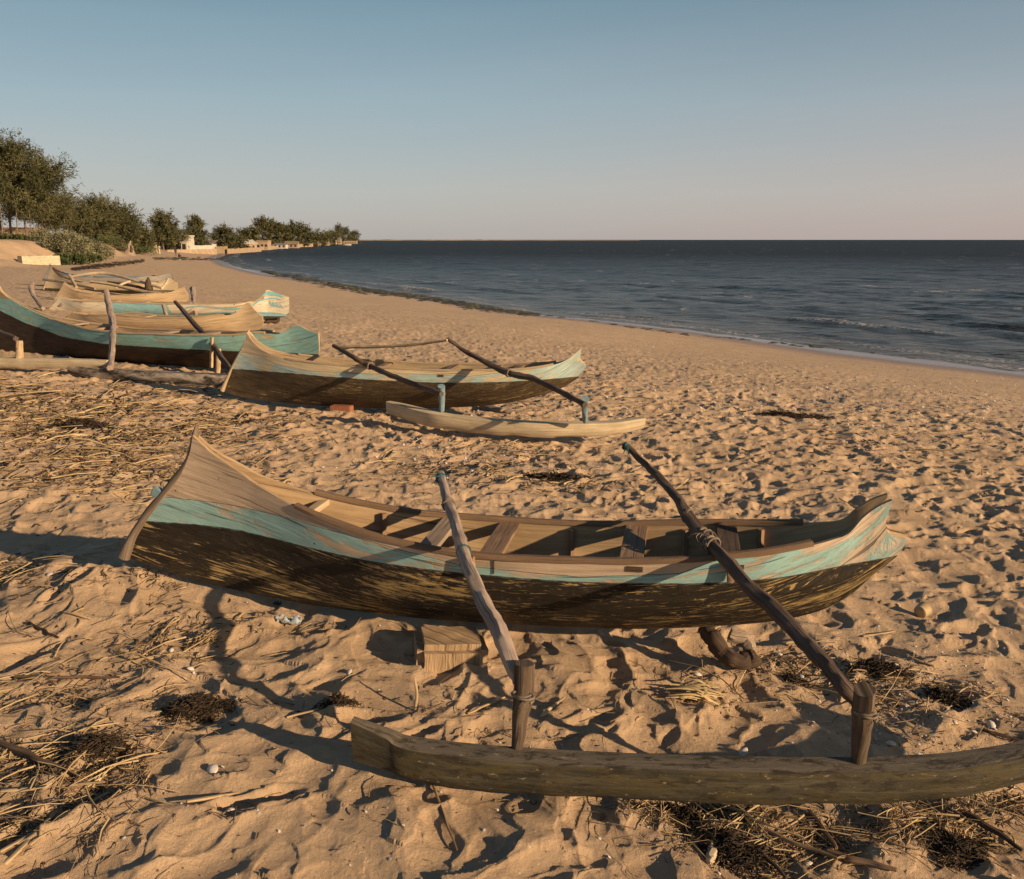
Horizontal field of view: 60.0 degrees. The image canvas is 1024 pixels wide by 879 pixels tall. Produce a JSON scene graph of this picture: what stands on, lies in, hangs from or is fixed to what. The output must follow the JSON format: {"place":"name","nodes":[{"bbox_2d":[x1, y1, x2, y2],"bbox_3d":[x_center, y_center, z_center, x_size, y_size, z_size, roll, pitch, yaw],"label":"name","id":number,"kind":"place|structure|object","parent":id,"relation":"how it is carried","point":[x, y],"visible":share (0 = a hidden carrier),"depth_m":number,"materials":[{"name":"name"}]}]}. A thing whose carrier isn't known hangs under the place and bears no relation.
{"place":"outdoors","nodes":[
{"label":"outdoors","id":0,"kind":"place"},
{"bbox_2d":[358,239,639,240],"bbox_3d":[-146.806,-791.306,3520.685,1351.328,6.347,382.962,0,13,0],"label":"shore","id":1,"kind":"structure","parent":0,"point":[495,240],"depth_m":3441.28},
{"bbox_2d":[0,239,1023,878],"bbox_3d":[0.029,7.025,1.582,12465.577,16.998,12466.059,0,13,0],"label":"sand beach","id":2,"kind":"structure","parent":0,"point":[944,555],"depth_m":4.21,"materials":[{"name":"sand"}]},
{"bbox_2d":[0,184,15,232],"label":"casuarina tree","id":3,"kind":"object","parent":2,"relation":"on","point":[5,202],"visible":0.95,"depth_m":83.29,"materials":[{"name":"green plant"}]},
{"bbox_2d":[0,233,27,239],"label":"shrub","id":4,"kind":"object","parent":2,"relation":"on","point":[17,236],"visible":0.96,"depth_m":79.58,"materials":[{"name":"green plant"}]},
{"bbox_2d":[0,122,33,210],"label":"casuarina tree","id":5,"kind":"object","parent":2,"relation":"on","point":[3,165],"visible":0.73,"depth_m":84.19,"materials":[{"name":"green plant"}]},
{"bbox_2d":[1,185,32,232],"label":"casuarina tree","id":6,"kind":"object","parent":2,"relation":"on","point":[15,193],"visible":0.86,"depth_m":84.12,"materials":[{"name":"green plant"}]},
{"bbox_2d":[0,227,37,234],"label":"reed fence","id":7,"kind":"object","parent":2,"relation":"on","point":[21,230],"visible":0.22,"depth_m":94.40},
{"bbox_2d":[0,140,37,233],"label":"casuarina tree","id":8,"kind":"object","parent":2,"relation":"on","point":[9,218],"visible":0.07,"depth_m":90.21,"materials":[{"name":"green plant"}]},
{"bbox_2d":[0,128,57,234],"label":"casuarina tree","id":9,"kind":"object","parent":2,"relation":"on","point":[19,148],"visible":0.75,"depth_m":86.01,"materials":[{"name":"green plant"}]},
{"bbox_2d":[12,193,46,232],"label":"casuarina tree","id":10,"kind":"object","parent":2,"relation":"on","point":[29,201],"visible":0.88,"depth_m":85.34,"materials":[{"name":"green plant"}]},
{"bbox_2d":[3,804,63,865],"bbox_3d":[-1.409,1.164,2.625,0.021,0.014,0.270,2,13,7],"label":"dry reed","id":11,"kind":"object","parent":2,"relation":"on","point":[19,849],"visible":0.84,"depth_m":2.56,"materials":[{"name":"plant"}]},
{"bbox_2d":[27,234,43,242],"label":"shrub","id":12,"kind":"object","parent":2,"relation":"on","point":[33,237],"visible":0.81,"depth_m":81.60,"materials":[{"name":"green plant"}]},
{"bbox_2d":[17,255,60,264],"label":"stone wall","id":13,"kind":"structure","parent":2,"relation":"on","point":[44,260],"depth_m":69.60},
{"bbox_2d":[11,181,66,230],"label":"casuarina tree","id":14,"kind":"object","parent":2,"relation":"on","point":[42,226],"visible":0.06,"depth_m":95.52,"materials":[{"name":"green plant"}]},
{"bbox_2d":[0,739,78,777],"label":"dry stick","id":15,"kind":"object","parent":2,"relation":"on","point":[31,755],"visible":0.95,"depth_m":2.97,"materials":[{"name":"brown wood"}]},
{"bbox_2d":[1,148,84,229],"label":"casuarina tree","id":16,"kind":"object","parent":2,"relation":"on","point":[53,180],"visible":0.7,"depth_m":88.36,"materials":[{"name":"green plant"}]},
{"bbox_2d":[28,621,58,637],"bbox_3d":[-2.108,0.855,3.983,0.236,0.024,0.024,8,15,33],"label":"dry stick","id":17,"kind":"object","parent":2,"relation":"on","point":[45,631],"visible":1,"depth_m":3.98,"materials":[{"name":"brown wood"}]},
{"bbox_2d":[26,226,63,241],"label":"shrub","id":18,"kind":"object","parent":2,"relation":"on","point":[40,233],"visible":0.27,"depth_m":85.48,"materials":[{"name":"green plant"}]},
{"bbox_2d":[0,781,104,792],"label":"dry reed","id":19,"kind":"object","parent":2,"relation":"on","point":[25,788],"visible":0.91,"depth_m":2.82,"materials":[{"name":"plant"}]},
{"bbox_2d":[0,329,107,368],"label":"outrigger float","id":20,"kind":"object","parent":2,"relation":"on","point":[19,360],"visible":0.98,"depth_m":11.77,"materials":[{"name":"brown wood"}]},
{"bbox_2d":[0,791,108,852],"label":"dry reed","id":21,"kind":"object","parent":2,"relation":"on","point":[5,848],"visible":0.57,"depth_m":2.60,"materials":[{"name":"plant"}]},
{"bbox_2d":[34,187,85,232],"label":"casuarina tree","id":22,"kind":"object","parent":2,"relation":"on","point":[62,226],"visible":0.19,"depth_m":100.89,"materials":[{"name":"green plant"}]},
{"bbox_2d":[39,229,92,254],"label":"shrub","id":23,"kind":"object","parent":2,"relation":"on","point":[65,245],"visible":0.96,"depth_m":77.77,"materials":[{"name":"green plant"}]},
{"bbox_2d":[14,675,119,678],"bbox_3d":[-1.801,0.961,3.589,0.417,0.021,0.019,-1,13,-2],"label":"dry stick","id":24,"kind":"object","parent":2,"relation":"on","point":[71,677],"visible":0.98,"depth_m":3.58,"materials":[{"name":"brown wood"}]},
{"bbox_2d":[53,252,88,264],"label":"shrub","id":25,"kind":"object","parent":2,"relation":"on","point":[81,259],"visible":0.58,"depth_m":73.69,"materials":[{"name":"green plant"}]},
{"bbox_2d":[40,417,111,429],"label":"seaweed clump","id":26,"kind":"object","parent":2,"relation":"on","point":[71,422],"visible":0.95,"depth_m":8.59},
{"bbox_2d":[60,232,96,254],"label":"shrub","id":27,"kind":"object","parent":2,"relation":"on","point":[89,245],"visible":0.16,"depth_m":81.13,"materials":[{"name":"green plant"}]},
{"bbox_2d":[63,252,103,263],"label":"shrub","id":28,"kind":"object","parent":2,"relation":"on","point":[93,258],"visible":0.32,"depth_m":78.30,"materials":[{"name":"green plant"}]},
{"bbox_2d":[60,202,111,239],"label":"casuarina tree","id":29,"kind":"object","parent":2,"relation":"on","point":[85,227],"visible":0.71,"depth_m":144.85,"materials":[{"name":"green plant"}]},
{"bbox_2d":[91,239,106,256],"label":"shrub","id":30,"kind":"object","parent":2,"relation":"on","point":[98,250],"visible":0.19,"depth_m":85.53,"materials":[{"name":"green plant"}]},
{"bbox_2d":[61,729,137,761],"bbox_3d":[-1.396,1.040,3.025,0.229,0.076,0.159,0,13,0],"label":"seaweed clump","id":31,"kind":"object","parent":2,"relation":"on","point":[98,743],"visible":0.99,"depth_m":3.01,"materials":[{"name":"plant"}]},
{"bbox_2d":[72,188,132,244],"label":"casuarina tree","id":32,"kind":"object","parent":2,"relation":"on","point":[104,206],"visible":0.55,"depth_m":149.81,"materials":[{"name":"green plant"}]},
{"bbox_2d":[86,234,121,246],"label":"shrub","id":33,"kind":"object","parent":2,"relation":"on","point":[112,239],"visible":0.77,"depth_m":145.67,"materials":[{"name":"green plant"}]},
{"bbox_2d":[96,241,116,260],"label":"shrub","id":34,"kind":"object","parent":2,"relation":"on","point":[109,253],"visible":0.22,"depth_m":98.08,"materials":[{"name":"green plant"}]},
{"bbox_2d":[42,264,172,282],"bbox_3d":[-16.190,-6.547,35.388,5.722,0.934,0.659,2,13,9],"label":"outrigger canoe","id":35,"kind":"object","parent":2,"relation":"on","point":[153,278],"visible":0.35,"depth_m":35.08,"materials":[{"name":"brown wood"}]},
{"bbox_2d":[71,259,144,270],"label":"seagrass streak","id":36,"kind":"object","parent":2,"relation":"on","point":[121,263],"visible":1,"depth_m":76.92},
{"bbox_2d":[43,267,178,293],"bbox_3d":[-14.167,-5.692,31.907,6.462,1.034,2.889,9,15,34],"label":"outrigger canoe","id":37,"kind":"object","parent":2,"relation":"on","point":[172,285],"visible":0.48,"depth_m":32.31,"materials":[{"name":"brown wood"}]},
{"bbox_2d":[42,278,95,289],"bbox_3d":[-14.904,-5.254,29.932,2.793,0.324,0.205,7,15,29],"label":"pole","id":38,"kind":"object","parent":37,"relation":"on","point":[61,281],"visible":0.89,"depth_m":30.06,"materials":[{"name":"brown wood"}]},
{"bbox_2d":[107,281,152,290],"bbox_3d":[-12.996,-5.226,30.380,2.697,0.342,0.167,8,15,33],"label":"pole","id":39,"kind":"object","parent":37,"relation":"on","point":[134,286],"visible":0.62,"depth_m":30.40,"materials":[{"name":"brown wood"}]},
{"bbox_2d":[83,192,143,249],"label":"casuarina tree","id":40,"kind":"object","parent":2,"relation":"on","point":[123,235],"visible":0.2,"depth_m":154.60,"materials":[{"name":"green plant"}]},
{"bbox_2d":[53,274,187,301],"bbox_3d":[-12.174,-4.634,27.631,4.550,0.948,1.128,3,13,13],"label":"outrigger canoe","id":41,"kind":"object","parent":2,"relation":"on","point":[66,290],"visible":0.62,"depth_m":27.29,"materials":[{"name":"brown wood"}]},
{"bbox_2d":[124,241,136,255],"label":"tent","id":42,"kind":"object","parent":2,"relation":"on","point":[129,250],"visible":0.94,"depth_m":146.18,"materials":[{"name":"beige fabric"}]},
{"bbox_2d":[105,203,158,253],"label":"casuarina tree","id":43,"kind":"object","parent":2,"relation":"on","point":[136,231],"visible":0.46,"depth_m":157.80,"materials":[{"name":"green plant"}]},
{"bbox_2d":[112,243,159,254],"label":"shrub","id":44,"kind":"object","parent":2,"relation":"on","point":[141,250],"visible":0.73,"depth_m":156.46,"materials":[{"name":"green plant"}]},
{"bbox_2d":[131,223,157,253],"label":"casuarina tree","id":45,"kind":"object","parent":2,"relation":"on","point":[148,240],"visible":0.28,"depth_m":163.26,"materials":[{"name":"green plant"}]},
{"bbox_2d":[28,281,288,319],"bbox_3d":[-9.629,-3.650,23.353,8.122,0.896,2.343,2,13,8],"label":"outrigger canoe","id":46,"kind":"object","parent":2,"relation":"on","point":[273,304],"visible":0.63,"depth_m":22.70,"materials":[{"name":"paint"}]},
{"bbox_2d":[0,287,319,387],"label":"outrigger canoe","id":47,"kind":"object","parent":2,"relation":"on","point":[39,332],"visible":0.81,"depth_m":12.82,"materials":[{"name":"teal paint"}]},
{"bbox_2d":[66,303,262,330],"bbox_3d":[-7.406,-2.533,18.478,4.913,0.703,0.578,3,13,14],"label":"outrigger canoe","id":48,"kind":"object","parent":2,"relation":"on","point":[246,316],"visible":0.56,"depth_m":18.09,"materials":[{"name":"brown wood"}]},
{"bbox_2d":[147,207,181,249],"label":"casuarina tree","id":49,"kind":"object","parent":2,"relation":"on","point":[163,225],"visible":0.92,"depth_m":217.98,"materials":[{"name":"green plant"}]},
{"bbox_2d":[156,222,190,249],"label":"casuarina tree","id":50,"kind":"object","parent":2,"relation":"on","point":[183,237],"visible":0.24,"depth_m":225.97,"materials":[{"name":"green plant"}]},
{"bbox_2d":[166,249,216,253],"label":"garden wall","id":51,"kind":"structure","parent":2,"relation":"on","point":[204,251],"depth_m":222.35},
{"bbox_2d":[181,226,208,244],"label":"casuarina tree","id":52,"kind":"object","parent":2,"relation":"on","point":[198,240],"visible":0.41,"depth_m":251.10,"materials":[{"name":"green plant"}]},
{"bbox_2d":[182,213,215,244],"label":"casuarina tree","id":53,"kind":"object","parent":2,"relation":"on","point":[195,222],"visible":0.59,"depth_m":253.98,"materials":[{"name":"green plant"}]},
{"bbox_2d":[152,692,248,726],"bbox_3d":[-1.187,1.005,3.359,0.353,0.091,0.213,-8,15,-33],"label":"seaweed clump","id":54,"kind":"object","parent":2,"relation":"on","point":[194,704],"visible":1,"depth_m":3.34,"materials":[{"name":"plant"}]},
{"bbox_2d":[190,245,214,248],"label":"garden wall","id":55,"kind":"structure","parent":2,"relation":"on","point":[202,246],"depth_m":237.74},
{"bbox_2d":[184,629,224,644],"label":"dry weed tuft","id":56,"kind":"object","parent":2,"relation":"on","point":[202,636],"visible":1,"depth_m":3.91,"materials":[{"name":"plant"}]},
{"bbox_2d":[209,337,213,367],"bbox_3d":[-4.176,-1.213,12.335,0.091,0.428,0.054,0,13,0],"label":"stake","id":57,"kind":"object","parent":2,"relation":"on","point":[211,352],"visible":0.97,"depth_m":12.31,"materials":[{"name":"beige wood"}]},
{"bbox_2d":[186,792,237,802],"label":"dry reed","id":58,"kind":"object","parent":2,"relation":"on","point":[204,798],"visible":1,"depth_m":2.77,"materials":[{"name":"plant"}]},
{"bbox_2d":[207,764,217,773],"bbox_3d":[-0.992,1.085,2.928,0.042,0.014,0.054,-35,32,-24],"label":"seashell","id":59,"kind":"object","parent":2,"relation":"on","point":[212,768],"visible":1,"depth_m":2.92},
{"bbox_2d":[207,223,237,248],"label":"casuarina tree","id":60,"kind":"object","parent":2,"relation":"on","point":[223,235],"visible":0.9,"depth_m":267.08,"materials":[{"name":"green plant"}]},
{"bbox_2d":[229,230,251,248],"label":"casuarina tree","id":61,"kind":"object","parent":2,"relation":"on","point":[240,240],"visible":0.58,"depth_m":281.98,"materials":[{"name":"green plant"}]},
{"bbox_2d":[227,247,260,253],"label":"garden wall","id":62,"kind":"structure","parent":2,"relation":"on","point":[240,250],"depth_m":268.63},
{"bbox_2d":[235,224,261,241],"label":"casuarina tree","id":63,"kind":"object","parent":2,"relation":"on","point":[251,233],"visible":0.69,"depth_m":427.17,"materials":[{"name":"green plant"}]},
{"bbox_2d":[250,214,274,239],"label":"casuarina tree","id":64,"kind":"object","parent":2,"relation":"on","point":[261,223],"visible":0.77,"depth_m":455.43,"materials":[{"name":"green plant"}]},
{"bbox_2d":[256,240,270,249],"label":"house","id":65,"kind":"structure","parent":2,"relation":"on","point":[266,244],"depth_m":341.88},
{"bbox_2d":[263,216,284,243],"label":"casuarina tree","id":66,"kind":"object","parent":2,"relation":"on","point":[276,226],"visible":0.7,"depth_m":461.32,"materials":[{"name":"green plant"}]},
{"bbox_2d":[274,222,292,241],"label":"casuarina tree","id":67,"kind":"object","parent":2,"relation":"on","point":[286,237],"visible":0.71,"depth_m":466.12,"materials":[{"name":"green plant"}]},
{"bbox_2d":[275,613,301,624],"bbox_3d":[-1.067,0.847,4.203,0.147,0.038,0.067,0,13,0],"label":"plastic scrap","id":68,"kind":"object","parent":2,"relation":"on","point":[296,619],"visible":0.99,"depth_m":4.18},
{"bbox_2d":[285,219,303,244],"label":"casuarina tree","id":69,"kind":"object","parent":2,"relation":"on","point":[293,229],"visible":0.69,"depth_m":471.00,"materials":[{"name":"green plant"}]},
{"bbox_2d":[294,221,317,246],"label":"casuarina tree","id":70,"kind":"object","parent":2,"relation":"on","point":[307,237],"visible":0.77,"depth_m":476.55,"materials":[{"name":"green plant"}]},
{"bbox_2d":[305,228,332,245],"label":"casuarina tree","id":71,"kind":"object","parent":2,"relation":"on","point":[321,239],"visible":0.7,"depth_m":546.41,"materials":[{"name":"green plant"}]},
{"bbox_2d":[316,229,341,244],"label":"casuarina tree","id":72,"kind":"object","parent":2,"relation":"on","point":[335,237],"visible":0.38,"depth_m":623.61,"materials":[{"name":"green plant"}]},
{"bbox_2d":[311,691,362,710],"bbox_3d":[-0.666,0.997,3.387,0.196,0.062,0.099,-5,13,-20],"label":"seaweed clump","id":73,"kind":"object","parent":2,"relation":"on","point":[339,698],"visible":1,"depth_m":3.37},
{"bbox_2d":[330,222,345,242],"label":"casuarina tree","id":74,"kind":"object","parent":2,"relation":"on","point":[339,228],"visible":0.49,"depth_m":875.42,"materials":[{"name":"green plant"}]},
{"bbox_2d":[330,404,353,411],"bbox_3d":[-1.911,-0.338,9.961,0.243,0.092,0.124,2,13,11],"label":"red brick","id":75,"kind":"object","parent":2,"relation":"on","point":[345,408],"visible":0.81,"depth_m":9.91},
{"bbox_2d":[220,330,645,437],"bbox_3d":[-1.056,-0.643,9.428,4.984,0.900,1.514,4,13,19],"label":"outrigger canoe","id":76,"kind":"object","parent":2,"relation":"on","point":[411,391],"visible":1,"depth_m":9.62,"materials":[{"name":"paint"}]},
{"bbox_2d":[431,784,457,850],"bbox_3d":[-0.218,1.157,2.766,0.010,0.024,0.363,-4,13,-17],"label":"dry stick","id":77,"kind":"object","parent":2,"relation":"on","point":[441,809],"visible":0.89,"depth_m":2.74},
{"bbox_2d":[414,626,488,672],"bbox_3d":[-0.270,0.935,3.860,0.314,0.200,0.248,-2,13,-10],"label":"wooden block","id":78,"kind":"object","parent":2,"relation":"on","point":[443,649],"depth_m":3.76,"materials":[{"name":"brown wood"}]},
{"bbox_2d":[466,697,504,713],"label":"dry reed","id":79,"kind":"object","parent":2,"relation":"on","point":[480,707],"visible":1,"depth_m":3.41,"materials":[{"name":"plant"}]},
{"bbox_2d":[479,405,514,414],"bbox_3d":[-0.202,-0.340,10.421,0.176,0.132,0.702,-8,15,-32],"label":"driftwood log","id":80,"kind":"object","parent":2,"relation":"on","point":[493,408],"visible":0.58,"depth_m":10.29,"materials":[{"name":"brown wood"}]},
{"bbox_2d":[0,346,1023,878],"bbox_3d":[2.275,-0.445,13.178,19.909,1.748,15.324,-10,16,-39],"label":"straw litter","id":81,"kind":"object","parent":2,"relation":"on","point":[642,802],"visible":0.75,"depth_m":3.62,"materials":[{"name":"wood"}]},
{"bbox_2d":[0,365,1023,877],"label":"seagrass crumbs","id":82,"kind":"object","parent":2,"relation":"on","point":[30,403],"visible":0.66,"depth_m":4.10,"materials":[{"name":"plant"}]},
{"bbox_2d":[0,297,1023,878],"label":"shell grit","id":83,"kind":"object","parent":2,"relation":"on","point":[754,509],"visible":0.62,"depth_m":9.29,"materials":[{"name":"white"}]},
{"bbox_2d":[152,257,912,357],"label":"washed up weed","id":84,"kind":"object","parent":2,"relation":"on","point":[384,292],"visible":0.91,"depth_m":60.66,"materials":[{"name":"plant"}]},
{"bbox_2d":[539,697,564,716],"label":"dry reed","id":85,"kind":"object","parent":2,"relation":"on","point":[547,710],"visible":1,"depth_m":3.42,"materials":[{"name":"plant"}]},
{"bbox_2d":[521,470,587,482],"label":"seaweed clump","id":86,"kind":"object","parent":2,"relation":"on","point":[553,476],"visible":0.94,"depth_m":7.21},
{"bbox_2d":[117,425,1023,804],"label":"outrigger canoe","id":87,"kind":"object","parent":2,"relation":"on","point":[211,515],"visible":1,"depth_m":3.72,"materials":[{"name":"paint"}]},
{"bbox_2d":[655,801,707,830],"bbox_3d":[0.550,1.200,2.839,0.237,0.066,0.184,0,13,0],"label":"seaweed clump","id":88,"kind":"object","parent":2,"relation":"on","point":[677,810],"visible":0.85,"depth_m":2.82,"materials":[{"name":"plant"}]},
{"bbox_2d":[664,678,725,705],"bbox_3d":[0.739,1.025,3.616,0.248,0.066,0.185,0,13,0],"label":"palm leaf bundle","id":89,"kind":"object","parent":2,"relation":"on","point":[693,691],"visible":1,"depth_m":3.57,"materials":[{"name":"plant"}]},
{"bbox_2d":[706,835,718,863],"bbox_3d":[0.602,1.226,2.652,0.034,0.031,0.124,4,13,19],"label":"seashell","id":90,"kind":"object","parent":2,"relation":"on","point":[711,854],"visible":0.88,"depth_m":2.62,"materials":[{"name":"white"}]},
{"bbox_2d":[674,823,782,878],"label":"seaweed clump","id":91,"kind":"object","parent":2,"relation":"on","point":[731,841],"visible":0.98,"depth_m":2.65,"materials":[{"name":"plant"}]},
{"bbox_2d":[698,626,761,669],"bbox_3d":[0.958,0.902,3.901,0.261,0.186,0.198,0,13,0],"label":"driftwood log","id":92,"kind":"object","parent":2,"relation":"on","point":[746,658],"visible":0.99,"depth_m":3.85,"materials":[{"name":"brown wood"}]},
{"bbox_2d":[720,811,786,878],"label":"dry stick","id":93,"kind":"object","parent":2,"relation":"on","point":[773,863],"visible":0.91,"depth_m":2.63,"materials":[{"name":"brown wood"}]},
{"bbox_2d":[708,805,837,859],"bbox_3d":[0.798,1.218,2.747,0.416,0.025,0.022,10,16,38],"label":"dry stick","id":94,"kind":"object","parent":2,"relation":"on","point":[790,841],"visible":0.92,"depth_m":2.70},
{"bbox_2d":[739,410,837,419],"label":"seaweed clump","id":95,"kind":"object","parent":2,"relation":"on","point":[793,414],"visible":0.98,"depth_m":11.45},
{"bbox_2d":[778,671,809,689],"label":"seaweed clump","id":96,"kind":"object","parent":2,"relation":"on","point":[793,678],"visible":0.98,"depth_m":3.83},
{"bbox_2d":[807,806,837,849],"bbox_3d":[0.974,1.220,2.786,0.018,0.017,0.201,-2,13,-7],"label":"dry stick","id":97,"kind":"object","parent":2,"relation":"on","point":[825,833],"visible":0.99,"depth_m":2.78,"materials":[{"name":"brown wood"}]},
{"bbox_2d":[827,849,896,871],"bbox_3d":[1.032,1.248,2.621,0.194,0.029,0.028,7,15,29],"label":"dry stick","id":98,"kind":"object","parent":2,"relation":"on","point":[857,860],"visible":0.95,"depth_m":2.62,"materials":[{"name":"brown wood"}]},
{"bbox_2d":[845,654,916,681],"bbox_3d":[1.609,1.002,3.907,0.346,0.092,0.154,0,13,0],"label":"seaweed clump","id":99,"kind":"object","parent":2,"relation":"on","point":[879,666],"visible":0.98,"depth_m":3.88,"materials":[{"name":"plant"}]},
{"bbox_2d":[914,602,931,617],"bbox_3d":[2.175,0.905,4.704,0.069,0.080,0.080,-9,16,-35],"label":"broken cup","id":100,"kind":"object","parent":2,"relation":"on","point":[922,609],"visible":1,"depth_m":4.68,"materials":[{"name":"ceramic"}]},
{"bbox_2d":[917,684,973,708],"bbox_3d":[1.815,1.066,3.717,0.250,0.075,0.150,7,14,28],"label":"seaweed clump","id":101,"kind":"object","parent":2,"relation":"on","point":[944,692],"visible":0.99,"depth_m":3.70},
{"bbox_2d":[922,826,996,872],"bbox_3d":[1.360,1.253,2.719,0.282,0.086,0.195,-10,16,-38],"label":"seaweed clump","id":102,"kind":"object","parent":2,"relation":"on","point":[961,842],"visible":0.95,"depth_m":2.69,"materials":[{"name":"plant"}]},
{"bbox_2d":[963,810,1022,851],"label":"dry stick","id":103,"kind":"object","parent":2,"relation":"on","point":[992,829],"visible":1,"depth_m":2.83,"materials":[{"name":"brown wood"}]},
{"bbox_2d":[982,728,1020,740],"bbox_3d":[1.910,1.153,3.457,0.144,0.020,0.020,8,15,31],"label":"dry stick","id":104,"kind":"object","parent":2,"relation":"on","point":[999,734],"visible":0.88,"depth_m":3.46,"materials":[{"name":"brown wood"}]},
{"bbox_2d":[0,0,1023,239],"label":"sky","id":105,"kind":"structure","parent":0,"point":[381,119],"materials":[{"name":"blue"}]},
{"bbox_2d":[219,240,1023,372],"bbox_3d":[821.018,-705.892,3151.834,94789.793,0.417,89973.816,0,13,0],"label":"sea","id":106,"kind":"structure","parent":0,"point":[957,301],"depth_m":81.15,"materials":[{"name":"liquid"}]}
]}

